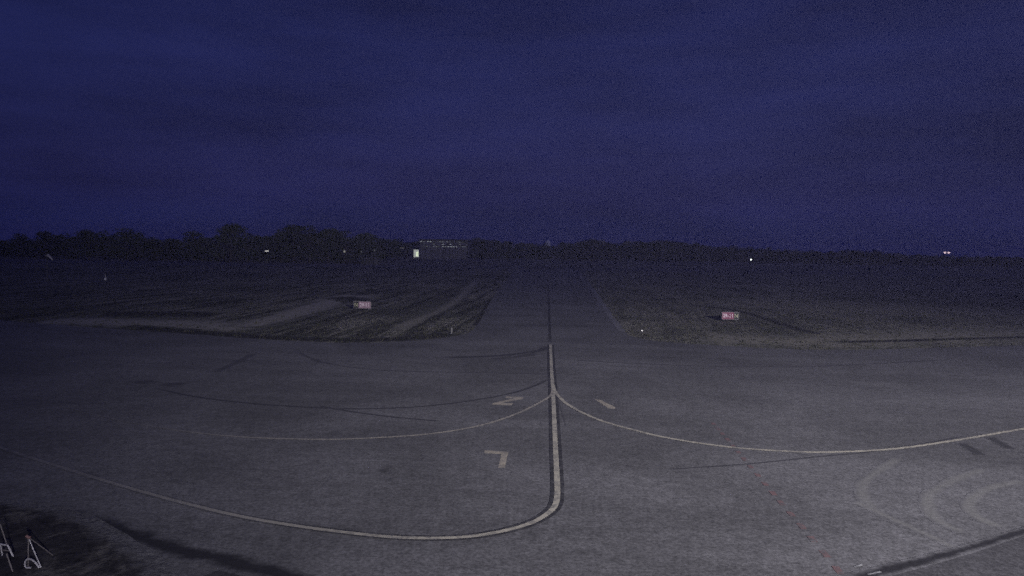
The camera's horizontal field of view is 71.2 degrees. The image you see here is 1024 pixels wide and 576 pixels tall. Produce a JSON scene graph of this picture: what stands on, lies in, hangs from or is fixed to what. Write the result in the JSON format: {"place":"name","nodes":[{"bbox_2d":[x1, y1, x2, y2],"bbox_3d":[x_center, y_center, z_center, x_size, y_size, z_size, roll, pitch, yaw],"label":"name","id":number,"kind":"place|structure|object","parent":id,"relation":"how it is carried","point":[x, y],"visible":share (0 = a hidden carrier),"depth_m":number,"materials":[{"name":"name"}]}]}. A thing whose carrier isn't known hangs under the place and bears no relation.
{"place":"outdoors","nodes":[
{"label":"outdoors","id":0,"kind":"place"},
{"bbox_2d":[362,257,380,264],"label":"shed","id":1,"kind":"structure","parent":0,"point":[367,260],"depth_m":291.93,"materials":[{"name":"grey metal"}]},
{"bbox_2d":[418,239,470,258],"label":"terminal building","id":2,"kind":"structure","parent":0,"point":[444,249],"depth_m":449.36,"materials":[{"name":"metal"}]},
{"bbox_2d":[0,247,1023,349],"bbox_3d":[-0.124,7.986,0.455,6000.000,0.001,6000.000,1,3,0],"label":"ground","id":3,"kind":"structure","parent":0,"point":[297,277],"depth_m":127.51,"materials":[{"name":"green plant"}]},
{"bbox_2d":[0,241,14,256],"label":"broadleaf tree","id":4,"kind":"object","parent":3,"relation":"on","point":[4,251],"visible":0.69,"depth_m":310.46,"materials":[{"name":"green plant"}]},
{"bbox_2d":[0,233,35,258],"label":"broadleaf tree","id":5,"kind":"object","parent":3,"relation":"on","point":[19,239],"visible":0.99,"depth_m":298.67,"materials":[{"name":"green plant"}]},
{"bbox_2d":[25,231,63,258],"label":"broadleaf tree","id":6,"kind":"object","parent":3,"relation":"on","point":[45,236],"visible":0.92,"depth_m":304.29,"materials":[{"name":"green plant"}]},
{"bbox_2d":[48,233,83,258],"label":"broadleaf tree","id":7,"kind":"object","parent":3,"relation":"on","point":[66,242],"visible":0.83,"depth_m":308.03,"materials":[{"name":"green plant"}]},
{"bbox_2d":[69,229,106,259],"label":"broadleaf tree","id":8,"kind":"object","parent":3,"relation":"on","point":[89,234],"visible":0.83,"depth_m":298.59,"materials":[{"name":"green plant"}]},
{"bbox_2d":[76,230,125,260],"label":"broadleaf tree","id":9,"kind":"object","parent":3,"relation":"on","point":[104,252],"visible":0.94,"depth_m":291.10,"materials":[{"name":"green plant"}]},
{"bbox_2d":[102,227,151,260],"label":"broadleaf tree","id":10,"kind":"object","parent":3,"relation":"on","point":[131,241],"visible":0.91,"depth_m":295.00,"materials":[{"name":"green plant"}]},
{"bbox_2d":[112,232,163,259],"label":"broadleaf tree","id":11,"kind":"object","parent":3,"relation":"on","point":[153,250],"visible":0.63,"depth_m":305.87,"materials":[{"name":"green plant"}]},
{"bbox_2d":[32,317,293,331],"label":"dirt track","id":12,"kind":"structure","parent":3,"relation":"on","point":[137,321],"depth_m":70.63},
{"bbox_2d":[91,310,237,318],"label":"ditch","id":13,"kind":"object","parent":3,"relation":"on","point":[127,313],"visible":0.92,"depth_m":79.67,"materials":[{"name":"plant"}]},
{"bbox_2d":[161,238,183,259],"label":"broadleaf tree","id":14,"kind":"object","parent":3,"relation":"on","point":[172,242],"visible":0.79,"depth_m":323.75,"materials":[{"name":"green plant"}]},
{"bbox_2d":[173,231,216,260],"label":"broadleaf tree","id":15,"kind":"object","parent":3,"relation":"on","point":[194,247],"visible":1,"depth_m":308.49,"materials":[{"name":"green plant"}]},
{"bbox_2d":[191,238,228,259],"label":"broadleaf tree","id":16,"kind":"object","parent":3,"relation":"on","point":[213,245],"visible":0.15,"depth_m":328.15,"materials":[{"name":"green plant"}]},
{"bbox_2d":[206,223,255,261],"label":"broadleaf tree","id":17,"kind":"object","parent":3,"relation":"on","point":[232,229],"visible":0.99,"depth_m":298.39,"materials":[{"name":"green plant"}]},
{"bbox_2d":[224,232,274,261],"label":"broadleaf tree","id":18,"kind":"object","parent":3,"relation":"on","point":[251,244],"visible":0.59,"depth_m":309.41,"materials":[{"name":"green plant"}]},
{"bbox_2d":[261,233,292,261],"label":"broadleaf tree","id":19,"kind":"object","parent":3,"relation":"on","point":[272,242],"visible":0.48,"depth_m":312.63,"materials":[{"name":"green plant"}]},
{"bbox_2d":[108,325,462,342],"bbox_3d":[-20.571,4.080,63.269,33.986,0.001,9.555,1,3,3],"label":"soil edge","id":20,"kind":"object","parent":3,"relation":"on","point":[293,337],"visible":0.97,"depth_m":62.35,"materials":[{"name":"soil"}]},
{"bbox_2d":[271,224,316,262],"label":"broadleaf tree","id":21,"kind":"object","parent":3,"relation":"on","point":[285,234],"visible":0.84,"depth_m":302.96,"materials":[{"name":"green plant"}]},
{"bbox_2d":[220,294,381,327],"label":"dirt track","id":22,"kind":"structure","parent":3,"relation":"on","point":[315,307],"depth_m":83.38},
{"bbox_2d":[284,224,338,262],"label":"broadleaf tree","id":23,"kind":"object","parent":3,"relation":"on","point":[308,249],"visible":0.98,"depth_m":299.13,"materials":[{"name":"green plant"}]},
{"bbox_2d":[308,228,352,262],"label":"broadleaf tree","id":24,"kind":"object","parent":3,"relation":"on","point":[328,232],"visible":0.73,"depth_m":307.81,"materials":[{"name":"green plant"}]},
{"bbox_2d":[323,230,370,262],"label":"broadleaf tree","id":25,"kind":"object","parent":3,"relation":"on","point":[356,242],"visible":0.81,"depth_m":311.22,"materials":[{"name":"green plant"}]},
{"bbox_2d":[316,296,389,303],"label":"ditch","id":26,"kind":"object","parent":3,"relation":"on","point":[351,299],"visible":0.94,"depth_m":104.55,"materials":[{"name":"plant"}]},
{"bbox_2d":[353,301,370,309],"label":"guidance sign","id":27,"kind":"object","parent":3,"relation":"on","point":[362,304],"visible":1,"depth_m":87.71,"materials":[{"name":"metal"}]},
{"bbox_2d":[347,232,385,259],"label":"broadleaf tree","id":28,"kind":"object","parent":3,"relation":"on","point":[373,237],"visible":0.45,"depth_m":327.33,"materials":[{"name":"green plant"}]},
{"bbox_2d":[357,237,403,261],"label":"broadleaf tree","id":29,"kind":"object","parent":3,"relation":"on","point":[386,246],"visible":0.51,"depth_m":343.95,"materials":[{"name":"green plant"}]},
{"bbox_2d":[385,238,410,259],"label":"broadleaf tree","id":30,"kind":"object","parent":3,"relation":"on","point":[403,247],"visible":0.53,"depth_m":397.79,"materials":[{"name":"green plant"}]},
{"bbox_2d":[413,249,419,258],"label":"lit hut","id":31,"kind":"object","parent":3,"relation":"on","point":[416,253],"visible":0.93,"depth_m":429.62,"materials":[{"name":"white"}]},
{"bbox_2d":[383,280,480,328],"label":"dry verge","id":32,"kind":"structure","parent":3,"relation":"on","point":[469,288],"depth_m":91.80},
{"bbox_2d":[469,298,491,326],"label":"soil edge","id":33,"kind":"object","parent":3,"relation":"on","point":[475,322],"visible":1,"depth_m":85.78,"materials":[{"name":"soil"}]},
{"bbox_2d":[0,270,1023,575],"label":"apron","id":34,"kind":"object","parent":3,"relation":"on","point":[634,504],"visible":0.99,"depth_m":29.17,"materials":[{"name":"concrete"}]},
{"bbox_2d":[0,498,179,575],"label":"rough bed","id":35,"kind":"object","parent":34,"relation":"on","point":[74,542],"visible":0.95,"depth_m":18.67,"materials":[{"name":"grey gravel"}]},
{"bbox_2d":[0,524,13,570],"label":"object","id":36,"kind":"object","parent":35,"relation":"on","point":[8,547],"visible":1,"depth_m":17.18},
{"bbox_2d":[24,535,52,568],"bbox_3d":[-11.656,6.394,17.737,0.388,0.825,0.789,1,3,0],"label":"aframe stand","id":37,"kind":"object","parent":35,"relation":"on","point":[28,537],"visible":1,"depth_m":17.41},
{"bbox_2d":[127,379,163,384],"bbox_3d":[-20.943,5.345,40.748,1.835,0.001,1.109,2,4,21],"label":"oil stain","id":38,"kind":"object","parent":34,"relation":"on","point":[145,382],"visible":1,"depth_m":40.80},
{"bbox_2d":[157,382,190,386],"bbox_3d":[-18.919,5.410,40.168,1.600,0.001,1.060,2,4,24],"label":"oil stain","id":39,"kind":"object","parent":34,"relation":"on","point":[175,384],"visible":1,"depth_m":40.13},
{"bbox_2d":[211,353,256,372],"bbox_3d":[-18.460,4.975,47.954,0.753,0.001,7.879,1,3,-3],"label":"pavement seam","id":40,"kind":"object","parent":34,"relation":"on","point":[235,362],"visible":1,"depth_m":47.45,"materials":[{"name":"black asphalt"}]},
{"bbox_2d":[0,345,559,538],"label":"lead in line","id":41,"kind":"object","parent":34,"relation":"on","point":[555,504],"visible":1,"depth_m":22.26,"materials":[{"name":"paint"}]},
{"bbox_2d":[0,345,564,540],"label":"black line border","id":42,"kind":"object","parent":34,"relation":"on","point":[551,500],"visible":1,"depth_m":22.52,"materials":[{"name":"paint"}]},
{"bbox_2d":[60,387,553,439],"bbox_3d":[-8.561,5.941,33.471,25.174,0.001,9.046,0,3,-15],"label":"taxi line","id":43,"kind":"object","parent":34,"relation":"on","point":[551,394],"visible":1,"depth_m":30.89,"materials":[{"name":"yellow paint"}]},
{"bbox_2d":[149,378,547,409],"bbox_3d":[-8.027,5.693,38.197,22.872,0.001,7.156,0,3,-12],"label":"pavement seam","id":44,"kind":"object","parent":34,"relation":"on","point":[524,389],"visible":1,"depth_m":36.37,"materials":[{"name":"black asphalt"}]},
{"bbox_2d":[317,405,441,421],"bbox_3d":[-6.447,5.963,33.875,7.020,0.001,0.580,2,4,23],"label":"pavement seam","id":45,"kind":"object","parent":34,"relation":"on","point":[378,414],"visible":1,"depth_m":33.60,"materials":[{"name":"black asphalt"}]},
{"bbox_2d":[291,350,547,374],"bbox_3d":[-7.825,5.158,47.630,20.814,0.001,4.351,2,4,24],"label":"pavement seam","id":46,"kind":"object","parent":34,"relation":"on","point":[304,355],"visible":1,"depth_m":45.66,"materials":[{"name":"black asphalt"}]},
{"bbox_2d":[445,346,546,357],"bbox_3d":[-0.314,4.906,54.101,10.714,0.001,2.452,-2,4,-40],"label":"pavement seam","id":47,"kind":"object","parent":34,"relation":"on","point":[544,348],"visible":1,"depth_m":52.77,"materials":[{"name":"black asphalt"}]},
{"bbox_2d":[484,450,507,467],"bbox_3d":[-0.617,6.442,27.015,0.954,0.001,2.198,1,3,0],"label":"painted seven","id":48,"kind":"object","parent":34,"relation":"on","point":[503,459],"visible":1,"depth_m":27.43,"materials":[{"name":"paint"}]},
{"bbox_2d":[493,396,522,404],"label":"pavement marking","id":49,"kind":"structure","parent":34,"relation":"on","point":[502,403],"depth_m":37.05,"materials":[{"name":"paint"}]},
{"bbox_2d":[488,353,542,360],"bbox_3d":[0.309,5.013,52.367,4.629,0.001,1.457,-2,5,-45],"label":"oil stain","id":50,"kind":"object","parent":34,"relation":"on","point":[524,355],"visible":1,"depth_m":52.32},
{"bbox_2d":[47,501,1023,575],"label":"tarred joint","id":51,"kind":"object","parent":34,"relation":"on","point":[167,546],"visible":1,"depth_m":18.50,"materials":[{"name":"black asphalt"}]},
{"bbox_2d":[547,274,551,343],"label":"taxi centreline joint","id":52,"kind":"object","parent":34,"relation":"on","point":[549,330],"visible":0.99,"depth_m":79.72,"materials":[{"name":"paint"}]},
{"bbox_2d":[558,401,566,426],"bbox_3d":[2.424,6.055,34.670,0.108,0.001,5.369,1,3,0],"label":"pavement seam","id":53,"kind":"object","parent":34,"relation":"on","point":[564,421],"visible":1,"depth_m":34.35,"materials":[{"name":"black asphalt"}]},
{"bbox_2d":[595,399,615,408],"bbox_3d":[4.831,5.965,36.878,0.442,0.001,2.344,0,3,-12],"label":"pavement marking","id":54,"kind":"object","parent":34,"relation":"on","point":[607,405],"visible":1,"depth_m":36.70,"materials":[{"name":"paint"}]},
{"bbox_2d":[591,289,624,330],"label":"edge line","id":55,"kind":"object","parent":34,"relation":"on","point":[617,325],"visible":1,"depth_m":88.95,"materials":[{"name":"paint"}]},
{"bbox_2d":[712,423,843,573],"bbox_3d":[8.720,6.697,25.026,0.232,0.001,16.378,1,3,4],"label":"red dashed line","id":56,"kind":"object","parent":34,"relation":"on","point":[837,569],"visible":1,"depth_m":21.86,"materials":[{"name":"paint"}]},
{"bbox_2d":[552,385,1023,452],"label":"taxi line","id":57,"kind":"object","parent":34,"relation":"on","point":[560,397],"visible":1,"depth_m":30.24,"materials":[{"name":"yellow paint"}]},
{"bbox_2d":[664,435,970,469],"bbox_3d":[12.985,6.569,28.522,15.784,0.001,0.764,0,3,-21],"label":"pavement seam","id":58,"kind":"object","parent":34,"relation":"on","point":[813,456],"visible":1,"depth_m":27.73,"materials":[{"name":"black asphalt"}]},
{"bbox_2d":[853,455,939,534],"bbox_3d":[12.832,6.795,24.491,2.148,0.001,8.859,2,4,24],"label":"tyre arc","id":59,"kind":"object","parent":34,"relation":"on","point":[863,484],"visible":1,"depth_m":24.88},
{"bbox_2d":[850,501,956,547],"bbox_3d":[11.582,6.968,21.122,0.458,0.001,3.962,0,3,-16],"label":"tyre arc","id":60,"kind":"object","parent":34,"relation":"on","point":[927,534],"visible":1,"depth_m":21.05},
{"bbox_2d":[918,467,993,533],"bbox_3d":[14.783,6.857,23.945,1.757,0.001,8.164,3,4,37],"label":"tyre arc","id":61,"kind":"object","parent":34,"relation":"on","point":[929,496],"visible":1,"depth_m":23.56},
{"bbox_2d":[956,443,988,455],"bbox_3d":[18.850,6.610,29.370,0.520,0.001,1.833,1,3,10],"label":"blackout mark","id":62,"kind":"object","parent":34,"relation":"on","point":[971,449],"visible":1,"depth_m":29.31,"materials":[{"name":"paint"}]},
{"bbox_2d":[960,478,1023,527],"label":"tyre arc","id":63,"kind":"object","parent":34,"relation":"on","point":[970,502],"visible":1,"depth_m":23.34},
{"bbox_2d":[984,437,1015,448],"bbox_3d":[20.725,6.580,30.397,0.520,0.001,1.904,2,3,11],"label":"blackout mark","id":64,"kind":"object","parent":34,"relation":"on","point":[999,442],"visible":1,"depth_m":30.32,"materials":[{"name":"paint"}]},
{"bbox_2d":[0,233,1023,266],"bbox_3d":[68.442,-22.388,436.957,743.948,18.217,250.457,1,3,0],"label":"treeline","id":65,"kind":"object","parent":3,"relation":"on","point":[484,248],"visible":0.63,"depth_m":497.05,"materials":[{"name":"green plant"}]},
{"bbox_2d":[0,259,1023,276],"bbox_3d":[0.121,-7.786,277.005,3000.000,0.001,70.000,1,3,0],"label":"runway","id":66,"kind":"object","parent":3,"relation":"on","point":[515,268],"visible":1,"depth_m":275.09,"materials":[{"name":"grey asphalt"}]},
{"bbox_2d":[567,241,591,259],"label":"broadleaf tree","id":67,"kind":"object","parent":3,"relation":"on","point":[577,248],"visible":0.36,"depth_m":497.00,"materials":[{"name":"green plant"}]},
{"bbox_2d":[568,238,613,259],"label":"broadleaf tree","id":68,"kind":"object","parent":3,"relation":"on","point":[592,246],"visible":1,"depth_m":473.94,"materials":[{"name":"green plant"}]},
{"bbox_2d":[626,242,652,260],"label":"broadleaf tree","id":69,"kind":"object","parent":3,"relation":"on","point":[636,247],"visible":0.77,"depth_m":487.23,"materials":[{"name":"green plant"}]},
{"bbox_2d":[637,241,675,260],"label":"broadleaf tree","id":70,"kind":"object","parent":3,"relation":"on","point":[661,251],"visible":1,"depth_m":477.11,"materials":[{"name":"green plant"}]},
{"bbox_2d":[721,312,738,321],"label":"guidance sign","id":71,"kind":"object","parent":3,"relation":"on","point":[729,315],"visible":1,"depth_m":80.77,"materials":[{"name":"metal"}]},
{"bbox_2d":[680,304,829,334],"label":"ditch","id":72,"kind":"object","parent":3,"relation":"on","point":[779,323],"visible":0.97,"depth_m":82.63,"materials":[{"name":"plant"}]},
{"bbox_2d":[837,250,863,264],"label":"broadleaf tree","id":73,"kind":"object","parent":3,"relation":"on","point":[849,254],"visible":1,"depth_m":468.57,"materials":[{"name":"green plant"}]},
{"bbox_2d":[697,327,1023,349],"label":"dry verge","id":74,"kind":"structure","parent":3,"relation":"on","point":[909,334],"depth_m":66.20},
{"bbox_2d":[829,336,1023,342],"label":"soil edge","id":75,"kind":"object","parent":74,"relation":"on","point":[934,339],"visible":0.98,"depth_m":66.47,"materials":[{"name":"soil"}]},
{"bbox_2d":[0,0,1023,257],"label":"sky","id":76,"kind":"structure","parent":0,"point":[824,126],"materials":[{"name":"blue"}]},
{"bbox_2d":[205,536,1023,575],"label":"frontage pavement","id":77,"kind":"structure","parent":0,"point":[1005,558],"depth_m":18.40,"materials":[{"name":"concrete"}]}
]}

